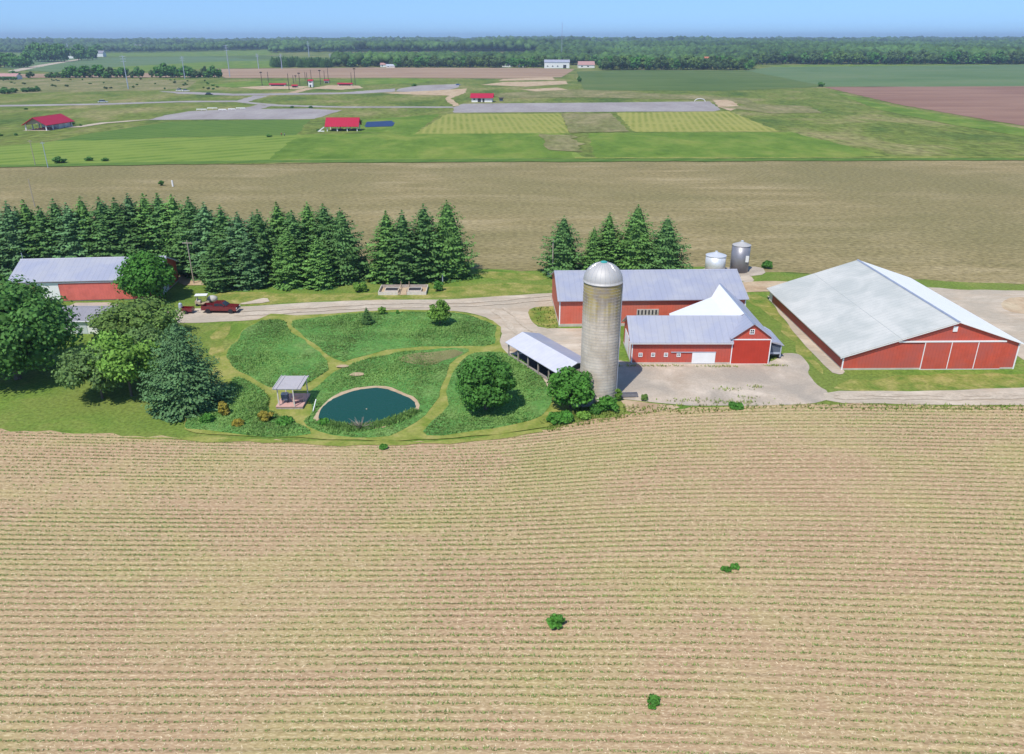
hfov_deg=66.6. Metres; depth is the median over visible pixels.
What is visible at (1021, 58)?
tree
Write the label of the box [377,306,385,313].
sapling
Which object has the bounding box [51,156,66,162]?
bush
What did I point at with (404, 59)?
tree
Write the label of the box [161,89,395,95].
park road
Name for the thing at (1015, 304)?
dirt patch
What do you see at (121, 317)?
olive tree
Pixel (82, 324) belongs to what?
door
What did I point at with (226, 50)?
power pole
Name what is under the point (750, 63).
tree
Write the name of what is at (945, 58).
tree
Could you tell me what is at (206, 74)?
tree
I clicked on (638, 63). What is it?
tree
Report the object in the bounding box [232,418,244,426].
shrub
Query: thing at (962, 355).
sliding door
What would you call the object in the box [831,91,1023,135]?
ditch grass
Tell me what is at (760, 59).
tree
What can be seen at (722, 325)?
front barn
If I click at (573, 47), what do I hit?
distant woods
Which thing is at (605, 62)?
tree
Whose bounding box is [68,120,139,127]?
farm path
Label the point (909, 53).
tree
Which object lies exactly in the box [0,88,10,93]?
bush
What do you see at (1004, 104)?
ploughed field
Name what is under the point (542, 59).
tree
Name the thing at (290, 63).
pine tree
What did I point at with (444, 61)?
tree
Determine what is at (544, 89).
sand strip
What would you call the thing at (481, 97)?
concession stand
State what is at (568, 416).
shrub
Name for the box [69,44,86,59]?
tree
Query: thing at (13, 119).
meadow
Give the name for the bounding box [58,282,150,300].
wall
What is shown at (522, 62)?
tree
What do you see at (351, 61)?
tree
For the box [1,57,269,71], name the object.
green field
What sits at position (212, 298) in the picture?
tarp load
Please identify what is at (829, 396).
gravel road
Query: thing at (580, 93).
scrub land
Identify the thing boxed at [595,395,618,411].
shrub
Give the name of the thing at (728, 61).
tree
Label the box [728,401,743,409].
shrub
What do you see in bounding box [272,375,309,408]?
pergola deck
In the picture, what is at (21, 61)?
tree
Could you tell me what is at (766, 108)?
dry patch
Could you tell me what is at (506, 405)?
meadow
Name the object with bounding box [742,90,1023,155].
scrubby grass
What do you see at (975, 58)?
tree
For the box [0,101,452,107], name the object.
park road
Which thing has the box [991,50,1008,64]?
tree
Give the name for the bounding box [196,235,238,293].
spruce tree
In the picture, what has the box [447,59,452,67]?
tree
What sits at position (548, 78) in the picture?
sand strip
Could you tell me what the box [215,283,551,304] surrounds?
dry lawn
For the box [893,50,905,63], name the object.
tree
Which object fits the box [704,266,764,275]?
bin pad
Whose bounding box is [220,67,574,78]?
brown field
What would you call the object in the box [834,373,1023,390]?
dry lawn
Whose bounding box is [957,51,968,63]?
tree
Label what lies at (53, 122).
picnic pavilion
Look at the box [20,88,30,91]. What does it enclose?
bush
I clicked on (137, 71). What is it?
tree
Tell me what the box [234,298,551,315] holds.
wheel rut
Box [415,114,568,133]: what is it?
hay field
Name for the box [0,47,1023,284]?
ground
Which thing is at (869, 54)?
tree
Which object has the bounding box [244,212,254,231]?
spruce tree
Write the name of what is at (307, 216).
spruce tree
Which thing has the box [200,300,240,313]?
pickup truck
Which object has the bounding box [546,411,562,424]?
shrub
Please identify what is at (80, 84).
scrub land
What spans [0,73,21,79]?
ranch house
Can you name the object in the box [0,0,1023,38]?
sky
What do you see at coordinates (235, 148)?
mown field
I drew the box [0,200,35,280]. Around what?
spruce tree
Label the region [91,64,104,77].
tree
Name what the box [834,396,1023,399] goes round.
wheel rut
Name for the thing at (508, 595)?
crop residue
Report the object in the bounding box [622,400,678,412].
bare verge
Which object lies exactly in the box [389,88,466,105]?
sandy ground
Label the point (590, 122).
dry patch
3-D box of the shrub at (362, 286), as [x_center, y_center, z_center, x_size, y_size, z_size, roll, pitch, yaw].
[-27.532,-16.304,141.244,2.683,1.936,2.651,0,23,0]
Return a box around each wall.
[36,284,60,300]
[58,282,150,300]
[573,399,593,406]
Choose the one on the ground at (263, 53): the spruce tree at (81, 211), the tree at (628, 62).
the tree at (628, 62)
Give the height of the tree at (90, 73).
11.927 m
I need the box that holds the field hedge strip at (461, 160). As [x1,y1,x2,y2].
[0,158,1023,166]
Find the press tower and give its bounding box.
[308,79,313,86]
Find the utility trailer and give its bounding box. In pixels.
[180,306,197,313]
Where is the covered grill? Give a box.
[281,392,288,402]
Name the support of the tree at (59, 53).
on the green field at (114, 62)
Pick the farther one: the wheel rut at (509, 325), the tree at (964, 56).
the tree at (964, 56)
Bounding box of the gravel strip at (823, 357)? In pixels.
[767,295,844,373]
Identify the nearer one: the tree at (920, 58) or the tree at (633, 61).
the tree at (633, 61)
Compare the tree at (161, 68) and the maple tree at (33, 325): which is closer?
the maple tree at (33, 325)
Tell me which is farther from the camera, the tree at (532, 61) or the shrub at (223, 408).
the tree at (532, 61)
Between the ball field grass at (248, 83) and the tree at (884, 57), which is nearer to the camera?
the ball field grass at (248, 83)
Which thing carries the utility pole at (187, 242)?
on the bare soil
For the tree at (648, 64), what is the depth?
1164.56 m
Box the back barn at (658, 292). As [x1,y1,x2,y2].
[550,269,748,326]
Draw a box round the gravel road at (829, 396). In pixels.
[823,387,1023,404]
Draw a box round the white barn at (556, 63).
[544,60,569,67]
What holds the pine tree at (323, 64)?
on the ground at (263, 53)
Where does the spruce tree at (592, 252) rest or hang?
on the lawn at (35, 400)
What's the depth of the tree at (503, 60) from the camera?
1268.69 m
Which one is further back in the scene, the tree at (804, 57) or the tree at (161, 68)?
the tree at (804, 57)
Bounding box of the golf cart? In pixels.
[194,293,209,305]
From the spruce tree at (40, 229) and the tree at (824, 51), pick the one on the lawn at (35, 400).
the spruce tree at (40, 229)
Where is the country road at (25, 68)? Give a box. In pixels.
[9,59,80,71]
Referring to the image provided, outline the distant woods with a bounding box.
[0,35,1023,66]
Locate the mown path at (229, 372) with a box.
[184,309,573,440]
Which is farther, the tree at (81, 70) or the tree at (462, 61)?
the tree at (462, 61)
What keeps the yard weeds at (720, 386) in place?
on the concrete yard at (792, 382)
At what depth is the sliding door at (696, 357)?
109.51 m
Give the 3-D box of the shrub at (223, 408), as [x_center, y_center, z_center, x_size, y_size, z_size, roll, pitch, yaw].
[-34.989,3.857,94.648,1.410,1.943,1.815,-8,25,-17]
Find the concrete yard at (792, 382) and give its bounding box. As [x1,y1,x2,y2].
[617,353,827,405]
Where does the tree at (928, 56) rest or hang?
on the ground at (263, 53)
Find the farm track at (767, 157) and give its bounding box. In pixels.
[575,156,1023,157]
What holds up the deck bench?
on the pergola deck
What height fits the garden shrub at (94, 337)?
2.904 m
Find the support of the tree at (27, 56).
on the green field at (114, 62)
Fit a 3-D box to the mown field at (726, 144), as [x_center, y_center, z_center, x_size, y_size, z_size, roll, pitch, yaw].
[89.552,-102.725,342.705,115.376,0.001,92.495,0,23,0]
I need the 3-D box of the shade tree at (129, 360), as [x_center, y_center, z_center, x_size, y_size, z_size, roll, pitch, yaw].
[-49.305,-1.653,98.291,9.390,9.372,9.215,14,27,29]
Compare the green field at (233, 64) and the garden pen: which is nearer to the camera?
the garden pen
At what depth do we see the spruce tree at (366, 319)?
124.16 m
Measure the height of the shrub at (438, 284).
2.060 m
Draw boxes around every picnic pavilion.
[21,114,74,130]
[325,117,361,130]
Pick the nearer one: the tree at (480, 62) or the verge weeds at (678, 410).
the verge weeds at (678, 410)
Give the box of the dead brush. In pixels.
[351,416,372,427]
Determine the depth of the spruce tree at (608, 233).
149.72 m
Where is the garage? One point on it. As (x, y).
(84, 311)
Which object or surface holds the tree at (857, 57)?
on the ground at (263, 53)
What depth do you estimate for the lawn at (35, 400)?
103.75 m
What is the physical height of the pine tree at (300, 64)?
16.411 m
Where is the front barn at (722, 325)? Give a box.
[622,283,774,363]
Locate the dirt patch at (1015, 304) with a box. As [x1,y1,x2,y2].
[1001,297,1023,313]
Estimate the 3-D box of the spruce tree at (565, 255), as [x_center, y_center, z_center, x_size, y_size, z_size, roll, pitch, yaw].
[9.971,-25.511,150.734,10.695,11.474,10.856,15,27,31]
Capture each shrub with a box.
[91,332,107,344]
[199,413,214,423]
[218,401,229,414]
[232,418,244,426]
[257,410,273,421]
[275,415,293,425]
[317,417,329,425]
[353,282,366,291]
[379,443,387,449]
[433,280,443,290]
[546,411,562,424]
[546,613,565,628]
[558,410,573,423]
[576,411,590,419]
[589,404,601,414]
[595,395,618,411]
[614,388,622,398]
[641,394,647,400]
[647,693,659,705]
[648,703,655,708]
[720,566,731,571]
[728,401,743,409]
[730,563,739,569]
[761,260,772,267]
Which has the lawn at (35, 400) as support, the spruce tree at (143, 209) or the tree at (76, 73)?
the spruce tree at (143, 209)
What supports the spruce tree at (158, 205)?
on the lawn at (35, 400)
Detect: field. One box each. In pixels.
[0,135,582,164]
[0,160,1023,283]
[0,403,1023,753]
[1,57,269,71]
[20,73,215,77]
[56,120,309,140]
[58,61,278,72]
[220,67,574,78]
[238,86,308,88]
[270,133,573,158]
[314,85,361,89]
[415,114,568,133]
[576,70,827,90]
[588,132,885,157]
[617,111,776,131]
[746,65,1023,86]
[770,64,1023,66]
[826,86,1023,125]
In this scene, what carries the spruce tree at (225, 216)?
on the lawn at (35, 400)
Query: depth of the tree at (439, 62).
1257.91 m
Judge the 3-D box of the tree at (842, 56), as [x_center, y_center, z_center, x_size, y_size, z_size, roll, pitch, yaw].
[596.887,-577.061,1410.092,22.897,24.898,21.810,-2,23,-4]
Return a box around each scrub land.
[0,78,196,93]
[494,89,758,104]
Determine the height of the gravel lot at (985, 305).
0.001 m
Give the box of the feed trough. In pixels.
[621,392,637,397]
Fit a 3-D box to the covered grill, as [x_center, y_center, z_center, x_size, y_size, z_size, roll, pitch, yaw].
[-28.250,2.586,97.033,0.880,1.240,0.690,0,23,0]
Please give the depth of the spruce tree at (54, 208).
146.97 m
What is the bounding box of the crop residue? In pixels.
[0,403,1023,753]
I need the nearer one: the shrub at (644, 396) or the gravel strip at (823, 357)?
the shrub at (644, 396)
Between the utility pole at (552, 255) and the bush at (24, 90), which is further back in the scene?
the bush at (24, 90)
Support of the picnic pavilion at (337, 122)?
on the green strip at (411, 124)
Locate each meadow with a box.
[0,70,1023,164]
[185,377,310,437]
[226,320,327,387]
[292,311,496,361]
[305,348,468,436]
[423,351,551,435]
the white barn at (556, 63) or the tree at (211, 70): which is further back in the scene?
the white barn at (556, 63)
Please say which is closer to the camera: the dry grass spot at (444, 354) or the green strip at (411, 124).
the dry grass spot at (444, 354)
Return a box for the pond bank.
[313,386,419,427]
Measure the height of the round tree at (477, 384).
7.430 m
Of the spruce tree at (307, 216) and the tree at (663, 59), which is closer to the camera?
the spruce tree at (307, 216)
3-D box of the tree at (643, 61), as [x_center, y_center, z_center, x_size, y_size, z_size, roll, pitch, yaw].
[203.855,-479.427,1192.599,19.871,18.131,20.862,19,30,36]
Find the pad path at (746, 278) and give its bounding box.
[740,275,753,281]
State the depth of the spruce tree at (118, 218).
148.05 m
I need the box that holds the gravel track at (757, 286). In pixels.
[742,281,786,291]
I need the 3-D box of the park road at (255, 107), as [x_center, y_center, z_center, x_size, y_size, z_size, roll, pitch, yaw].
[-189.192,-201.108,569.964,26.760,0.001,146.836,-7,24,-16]
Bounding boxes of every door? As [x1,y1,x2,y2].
[69,322,87,333]
[624,328,628,352]
[691,353,715,362]
[731,340,770,363]
[919,342,951,368]
[946,342,978,368]
[972,342,1005,368]
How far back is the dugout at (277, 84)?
764.78 m
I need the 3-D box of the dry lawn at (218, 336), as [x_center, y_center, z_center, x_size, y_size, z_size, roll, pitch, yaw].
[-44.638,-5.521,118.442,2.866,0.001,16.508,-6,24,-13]
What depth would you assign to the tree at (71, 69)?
925.24 m
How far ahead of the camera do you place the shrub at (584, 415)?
93.85 m
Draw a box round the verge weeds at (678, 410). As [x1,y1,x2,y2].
[532,306,1023,431]
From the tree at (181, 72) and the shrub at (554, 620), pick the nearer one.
the shrub at (554, 620)
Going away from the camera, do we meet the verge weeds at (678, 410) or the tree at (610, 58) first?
the verge weeds at (678, 410)
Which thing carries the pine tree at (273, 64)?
on the green field at (233, 64)
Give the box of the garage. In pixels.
[62,306,114,333]
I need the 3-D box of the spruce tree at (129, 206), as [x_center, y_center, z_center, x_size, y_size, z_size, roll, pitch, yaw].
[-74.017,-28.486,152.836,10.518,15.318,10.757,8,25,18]
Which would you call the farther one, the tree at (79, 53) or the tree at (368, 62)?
the tree at (79, 53)
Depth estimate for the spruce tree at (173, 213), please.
150.16 m
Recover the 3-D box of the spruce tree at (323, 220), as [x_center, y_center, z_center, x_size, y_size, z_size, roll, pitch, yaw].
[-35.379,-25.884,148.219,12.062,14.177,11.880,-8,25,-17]
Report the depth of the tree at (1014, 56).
1411.76 m
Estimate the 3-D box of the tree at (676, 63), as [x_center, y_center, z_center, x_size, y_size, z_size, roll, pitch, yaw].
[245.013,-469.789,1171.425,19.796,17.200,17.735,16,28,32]
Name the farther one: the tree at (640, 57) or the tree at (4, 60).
the tree at (4, 60)
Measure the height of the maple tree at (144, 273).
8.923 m
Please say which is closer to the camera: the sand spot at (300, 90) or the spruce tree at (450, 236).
the spruce tree at (450, 236)
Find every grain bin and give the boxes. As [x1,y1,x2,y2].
[705,251,726,268]
[729,240,750,272]
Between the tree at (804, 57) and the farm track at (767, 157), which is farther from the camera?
the tree at (804, 57)
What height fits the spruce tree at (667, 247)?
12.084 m
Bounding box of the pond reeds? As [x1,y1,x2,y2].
[323,407,421,431]
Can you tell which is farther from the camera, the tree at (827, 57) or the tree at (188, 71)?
the tree at (827, 57)
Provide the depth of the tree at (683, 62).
1169.35 m
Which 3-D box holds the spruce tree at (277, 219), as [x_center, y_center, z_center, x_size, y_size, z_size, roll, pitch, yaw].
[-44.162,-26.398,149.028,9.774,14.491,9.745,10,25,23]
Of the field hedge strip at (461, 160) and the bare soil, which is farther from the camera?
the field hedge strip at (461, 160)
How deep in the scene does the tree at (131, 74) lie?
927.23 m
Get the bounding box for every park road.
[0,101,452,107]
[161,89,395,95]
[237,96,273,109]
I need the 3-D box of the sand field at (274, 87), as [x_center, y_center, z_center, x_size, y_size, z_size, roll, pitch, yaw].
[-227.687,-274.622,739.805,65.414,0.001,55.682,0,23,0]
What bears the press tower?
on the ground at (263, 53)
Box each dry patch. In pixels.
[539,134,583,151]
[561,113,627,132]
[723,104,819,112]
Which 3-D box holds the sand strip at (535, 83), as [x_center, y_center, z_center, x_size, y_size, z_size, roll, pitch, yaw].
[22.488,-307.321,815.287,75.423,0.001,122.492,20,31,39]
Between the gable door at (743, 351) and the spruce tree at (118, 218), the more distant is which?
the spruce tree at (118, 218)
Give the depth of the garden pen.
141.51 m
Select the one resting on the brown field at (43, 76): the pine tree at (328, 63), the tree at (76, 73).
the tree at (76, 73)
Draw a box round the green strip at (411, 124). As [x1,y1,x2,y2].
[324,114,438,132]
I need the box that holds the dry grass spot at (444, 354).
[398,349,462,365]
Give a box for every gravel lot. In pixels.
[149,108,340,119]
[396,84,458,91]
[453,101,719,112]
[927,287,1023,359]
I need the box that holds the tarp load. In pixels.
[207,295,217,302]
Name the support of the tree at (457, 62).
on the ground at (263, 53)
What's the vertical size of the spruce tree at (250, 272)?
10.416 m
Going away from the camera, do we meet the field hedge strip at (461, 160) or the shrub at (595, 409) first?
the shrub at (595, 409)
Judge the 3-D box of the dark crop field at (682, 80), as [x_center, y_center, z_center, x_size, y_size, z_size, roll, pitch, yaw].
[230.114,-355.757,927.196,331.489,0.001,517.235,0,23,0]
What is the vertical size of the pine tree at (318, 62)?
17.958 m
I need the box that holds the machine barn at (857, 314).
[766,259,1023,369]
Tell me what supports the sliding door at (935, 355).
in the machine barn at (857, 314)
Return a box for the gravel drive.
[174,293,619,385]
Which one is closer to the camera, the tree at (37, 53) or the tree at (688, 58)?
the tree at (688, 58)
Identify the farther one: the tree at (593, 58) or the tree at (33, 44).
the tree at (33, 44)
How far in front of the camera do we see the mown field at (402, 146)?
332.46 m
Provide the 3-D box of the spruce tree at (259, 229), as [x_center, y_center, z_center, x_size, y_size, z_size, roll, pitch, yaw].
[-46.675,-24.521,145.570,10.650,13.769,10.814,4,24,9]
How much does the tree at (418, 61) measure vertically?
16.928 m
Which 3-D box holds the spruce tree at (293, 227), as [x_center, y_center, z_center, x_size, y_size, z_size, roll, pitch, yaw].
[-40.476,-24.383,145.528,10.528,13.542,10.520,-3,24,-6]
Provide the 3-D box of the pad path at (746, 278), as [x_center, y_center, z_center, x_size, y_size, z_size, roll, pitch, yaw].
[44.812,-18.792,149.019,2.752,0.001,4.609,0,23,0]
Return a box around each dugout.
[269,83,285,85]
[337,83,352,85]
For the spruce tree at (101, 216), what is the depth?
146.95 m
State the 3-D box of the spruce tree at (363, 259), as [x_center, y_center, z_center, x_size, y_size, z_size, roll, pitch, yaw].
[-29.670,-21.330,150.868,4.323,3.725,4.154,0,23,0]
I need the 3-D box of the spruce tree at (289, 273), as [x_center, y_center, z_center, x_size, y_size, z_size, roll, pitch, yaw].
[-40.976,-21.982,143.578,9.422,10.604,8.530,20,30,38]
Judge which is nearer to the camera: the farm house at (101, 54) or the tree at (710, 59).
the tree at (710, 59)
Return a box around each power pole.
[119,55,128,88]
[223,45,229,76]
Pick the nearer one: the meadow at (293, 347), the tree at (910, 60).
the meadow at (293, 347)
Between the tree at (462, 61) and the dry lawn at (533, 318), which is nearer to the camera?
the dry lawn at (533, 318)
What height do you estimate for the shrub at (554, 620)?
1.038 m
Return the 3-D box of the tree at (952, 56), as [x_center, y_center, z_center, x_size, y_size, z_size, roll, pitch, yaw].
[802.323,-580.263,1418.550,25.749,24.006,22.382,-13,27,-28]
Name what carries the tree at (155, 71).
on the ground at (263, 53)
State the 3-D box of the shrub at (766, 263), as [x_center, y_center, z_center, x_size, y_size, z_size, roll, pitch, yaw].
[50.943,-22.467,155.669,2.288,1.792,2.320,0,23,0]
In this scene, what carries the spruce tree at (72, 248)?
on the lawn at (35, 400)
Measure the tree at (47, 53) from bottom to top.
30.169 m
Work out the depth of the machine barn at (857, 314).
111.87 m
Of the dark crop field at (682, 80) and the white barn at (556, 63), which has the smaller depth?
the dark crop field at (682, 80)
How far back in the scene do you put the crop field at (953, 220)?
223.11 m
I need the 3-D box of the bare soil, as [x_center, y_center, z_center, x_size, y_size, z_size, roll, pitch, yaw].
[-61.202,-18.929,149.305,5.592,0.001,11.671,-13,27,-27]
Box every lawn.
[0,265,1023,441]
[209,323,230,358]
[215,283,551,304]
[478,271,545,279]
[528,306,557,327]
[748,294,822,373]
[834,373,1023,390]
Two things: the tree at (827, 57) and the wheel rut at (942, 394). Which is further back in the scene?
the tree at (827, 57)
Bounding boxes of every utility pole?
[182,240,194,282]
[548,240,553,276]
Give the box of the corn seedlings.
[0,403,1023,753]
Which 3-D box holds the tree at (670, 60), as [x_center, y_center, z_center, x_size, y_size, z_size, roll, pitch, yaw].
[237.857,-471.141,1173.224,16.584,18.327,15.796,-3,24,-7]
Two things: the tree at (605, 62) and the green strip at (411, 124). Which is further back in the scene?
the tree at (605, 62)
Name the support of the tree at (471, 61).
on the ground at (263, 53)
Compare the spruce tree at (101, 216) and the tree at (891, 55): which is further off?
the tree at (891, 55)
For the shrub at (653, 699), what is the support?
on the crop field at (822, 705)
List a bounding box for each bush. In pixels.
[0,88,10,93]
[8,88,18,92]
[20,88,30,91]
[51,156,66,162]
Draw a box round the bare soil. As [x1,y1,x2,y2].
[178,274,206,284]
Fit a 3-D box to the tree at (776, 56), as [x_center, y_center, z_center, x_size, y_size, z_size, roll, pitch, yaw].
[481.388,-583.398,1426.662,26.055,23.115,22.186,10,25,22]
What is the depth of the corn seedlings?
66.75 m
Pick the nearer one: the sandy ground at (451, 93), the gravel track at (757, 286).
the gravel track at (757, 286)
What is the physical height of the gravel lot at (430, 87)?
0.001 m
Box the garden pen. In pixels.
[378,284,427,294]
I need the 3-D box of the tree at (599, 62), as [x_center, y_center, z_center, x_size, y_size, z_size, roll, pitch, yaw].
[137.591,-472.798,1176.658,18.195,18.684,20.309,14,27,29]
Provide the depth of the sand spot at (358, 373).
105.71 m
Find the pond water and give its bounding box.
[318,388,415,423]
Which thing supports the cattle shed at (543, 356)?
on the gravel drive
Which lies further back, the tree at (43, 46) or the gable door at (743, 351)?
the tree at (43, 46)
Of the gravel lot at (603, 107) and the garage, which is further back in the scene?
the gravel lot at (603, 107)
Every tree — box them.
[0,52,5,66]
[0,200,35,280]
[0,274,83,379]
[1,56,9,66]
[8,55,19,67]
[8,199,41,257]
[13,56,26,67]
[20,52,34,66]
[22,45,34,59]
[24,206,61,257]
[25,43,35,60]
[26,71,34,77]
[29,42,39,60]
[32,46,44,60]
[37,198,69,257]
[40,43,49,61]
[42,47,55,61]
[44,202,97,257]
[50,43,67,61]
[51,340,122,398]
[57,43,70,61]
[62,66,72,76]
[67,65,76,77]
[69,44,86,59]
[71,196,95,256]
[73,70,80,76]
[76,65,89,77]
[81,329,158,395]
[83,196,132,256]
[85,68,95,77]
[85,295,184,335]
[86,46,97,59]
[91,44,103,50]
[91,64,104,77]
[91,197,147,256]
[101,71,109,77]
[105,67,113,77]
[111,250,176,299]
[112,69,121,77]
[117,67,128,77]
[119,193,149,250]
[124,323,167,368]
[128,71,135,76]
[130,193,162,253]
[133,66,144,76]
[137,319,236,422]
[139,193,179,262]
[151,194,182,273]
[153,66,164,77]
[156,63,170,77]
[161,196,210,276]
[166,65,176,77]
[173,69,180,76]
[178,65,185,75]
[180,201,216,280]
[184,66,193,77]
[192,70,201,77]
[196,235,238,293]
[200,66,206,76]
[203,71,212,77]
[205,205,232,256]
[207,65,217,77]
[212,207,232,226]
[215,69,222,76]
[218,211,274,288]
[228,231,273,290]
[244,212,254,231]
[246,209,279,283]
[266,201,287,255]
[266,229,309,289]
[270,58,277,66]
[271,210,315,278]
[282,57,289,67]
[286,57,291,67]
[297,58,303,67]
[297,201,318,257]
[301,235,339,290]
[302,57,307,67]
[303,203,338,270]
[305,57,313,67]
[315,57,320,66]
[319,208,375,285]
[320,58,326,67]
[325,58,332,67]
[347,58,356,65]
[359,256,368,272]
[360,58,372,65]
[361,308,373,325]
[364,210,400,284]
[378,210,432,284]
[393,58,400,67]
[400,55,408,66]
[406,59,412,66]
[407,203,451,282]
[413,57,422,66]
[424,56,433,67]
[425,199,479,282]
[426,300,451,323]
[429,55,437,67]
[432,56,442,67]
[441,58,446,66]
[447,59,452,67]
[455,59,460,66]
[455,352,516,411]
[458,56,466,66]
[465,55,475,67]
[476,58,484,65]
[484,55,492,66]
[491,56,500,66]
[498,56,505,65]
[511,59,516,66]
[516,58,525,66]
[527,56,538,67]
[532,215,584,277]
[539,55,547,66]
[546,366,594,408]
[577,226,607,269]
[586,212,624,269]
[588,55,596,63]
[597,57,603,69]
[601,57,610,68]
[605,56,612,68]
[610,204,657,269]
[613,57,626,69]
[620,55,630,69]
[629,58,636,69]
[634,216,692,269]
[635,60,641,69]
[637,55,646,68]
[640,57,646,67]
[644,59,652,68]
[650,57,660,68]
[658,55,668,69]
[667,57,673,69]
[671,58,680,69]
[677,56,686,69]
[683,55,693,69]
[692,57,703,69]
[701,58,708,69]
[707,55,715,69]
[710,57,720,69]
[716,59,722,69]
[721,56,733,68]
[728,59,738,69]
[736,59,742,68]
[742,56,753,69]
[743,59,754,69]
[758,53,769,64]
[762,52,772,64]
[769,51,781,63]
[780,53,787,63]
[799,52,809,63]
[809,53,820,63]
[819,49,827,63]
[823,51,832,63]
[830,53,837,64]
[837,51,848,64]
[851,51,863,63]
[862,56,867,64]
[866,52,873,63]
[870,52,881,63]
[881,54,889,63]
[884,50,898,63]
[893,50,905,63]
[901,50,914,63]
[904,55,912,63]
[914,54,926,63]
[923,52,932,63]
[930,54,938,63]
[942,54,948,63]
[947,51,960,64]
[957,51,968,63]
[969,53,982,63]
[977,52,985,63]
[980,53,989,63]
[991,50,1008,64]
[1007,51,1020,64]
[1015,53,1023,63]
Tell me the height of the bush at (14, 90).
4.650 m
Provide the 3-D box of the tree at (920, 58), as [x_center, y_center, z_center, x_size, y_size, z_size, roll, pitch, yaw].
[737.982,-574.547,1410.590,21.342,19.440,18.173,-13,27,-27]
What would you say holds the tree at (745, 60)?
on the ground at (263, 53)
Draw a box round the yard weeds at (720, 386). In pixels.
[618,364,787,403]
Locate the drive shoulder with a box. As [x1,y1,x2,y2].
[240,298,268,303]
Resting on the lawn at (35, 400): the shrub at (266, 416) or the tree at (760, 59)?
the shrub at (266, 416)
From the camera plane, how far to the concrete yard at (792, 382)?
103.66 m
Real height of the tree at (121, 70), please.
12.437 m
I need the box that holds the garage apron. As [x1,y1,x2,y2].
[70,302,118,305]
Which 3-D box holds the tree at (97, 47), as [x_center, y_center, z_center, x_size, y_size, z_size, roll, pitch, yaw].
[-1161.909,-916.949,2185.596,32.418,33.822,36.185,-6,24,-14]
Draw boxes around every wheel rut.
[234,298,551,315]
[235,295,551,311]
[491,309,519,334]
[502,307,536,332]
[834,392,1023,396]
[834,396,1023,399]
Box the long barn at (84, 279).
[8,253,178,300]
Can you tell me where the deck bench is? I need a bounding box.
[292,395,303,403]
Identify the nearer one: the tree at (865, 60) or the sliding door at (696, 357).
the sliding door at (696, 357)
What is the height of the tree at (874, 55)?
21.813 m
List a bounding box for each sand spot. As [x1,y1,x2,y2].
[288,88,313,92]
[349,372,363,375]
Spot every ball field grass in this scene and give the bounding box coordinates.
[208,80,286,86]
[329,78,435,84]
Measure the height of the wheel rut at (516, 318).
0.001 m
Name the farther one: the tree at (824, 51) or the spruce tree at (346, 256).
the tree at (824, 51)
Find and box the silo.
[580,261,622,402]
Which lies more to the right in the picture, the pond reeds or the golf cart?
the pond reeds
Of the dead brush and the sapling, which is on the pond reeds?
the dead brush
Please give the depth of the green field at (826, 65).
1368.81 m
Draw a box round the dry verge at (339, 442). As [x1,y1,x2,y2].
[130,429,541,445]
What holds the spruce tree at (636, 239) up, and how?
on the lawn at (35, 400)
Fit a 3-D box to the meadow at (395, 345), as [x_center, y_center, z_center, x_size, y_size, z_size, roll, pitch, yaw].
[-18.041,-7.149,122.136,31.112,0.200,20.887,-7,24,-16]
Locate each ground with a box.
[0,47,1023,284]
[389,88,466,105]
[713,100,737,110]
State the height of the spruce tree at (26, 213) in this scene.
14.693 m
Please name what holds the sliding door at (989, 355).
in the machine barn at (857, 314)
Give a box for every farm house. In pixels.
[97,51,106,56]
[577,61,594,67]
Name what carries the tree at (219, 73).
on the ground at (263, 53)
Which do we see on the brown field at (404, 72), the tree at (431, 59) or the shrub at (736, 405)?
the tree at (431, 59)
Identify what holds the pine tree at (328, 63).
on the ground at (263, 53)
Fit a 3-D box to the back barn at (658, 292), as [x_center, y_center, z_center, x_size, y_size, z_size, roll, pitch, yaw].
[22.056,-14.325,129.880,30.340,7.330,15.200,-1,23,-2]
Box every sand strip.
[483,81,567,86]
[499,77,554,80]
[524,88,566,90]
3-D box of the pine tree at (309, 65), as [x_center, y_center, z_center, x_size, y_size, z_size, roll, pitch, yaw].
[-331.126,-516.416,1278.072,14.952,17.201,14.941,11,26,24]
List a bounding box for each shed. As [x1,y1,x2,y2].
[505,332,580,380]
[764,327,783,357]
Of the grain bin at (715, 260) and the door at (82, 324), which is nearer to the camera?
the door at (82, 324)
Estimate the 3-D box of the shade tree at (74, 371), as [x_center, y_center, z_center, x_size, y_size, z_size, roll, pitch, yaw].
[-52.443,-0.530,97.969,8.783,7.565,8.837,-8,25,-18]
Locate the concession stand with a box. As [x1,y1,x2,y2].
[470,93,493,101]
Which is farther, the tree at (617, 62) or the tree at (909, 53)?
the tree at (909, 53)

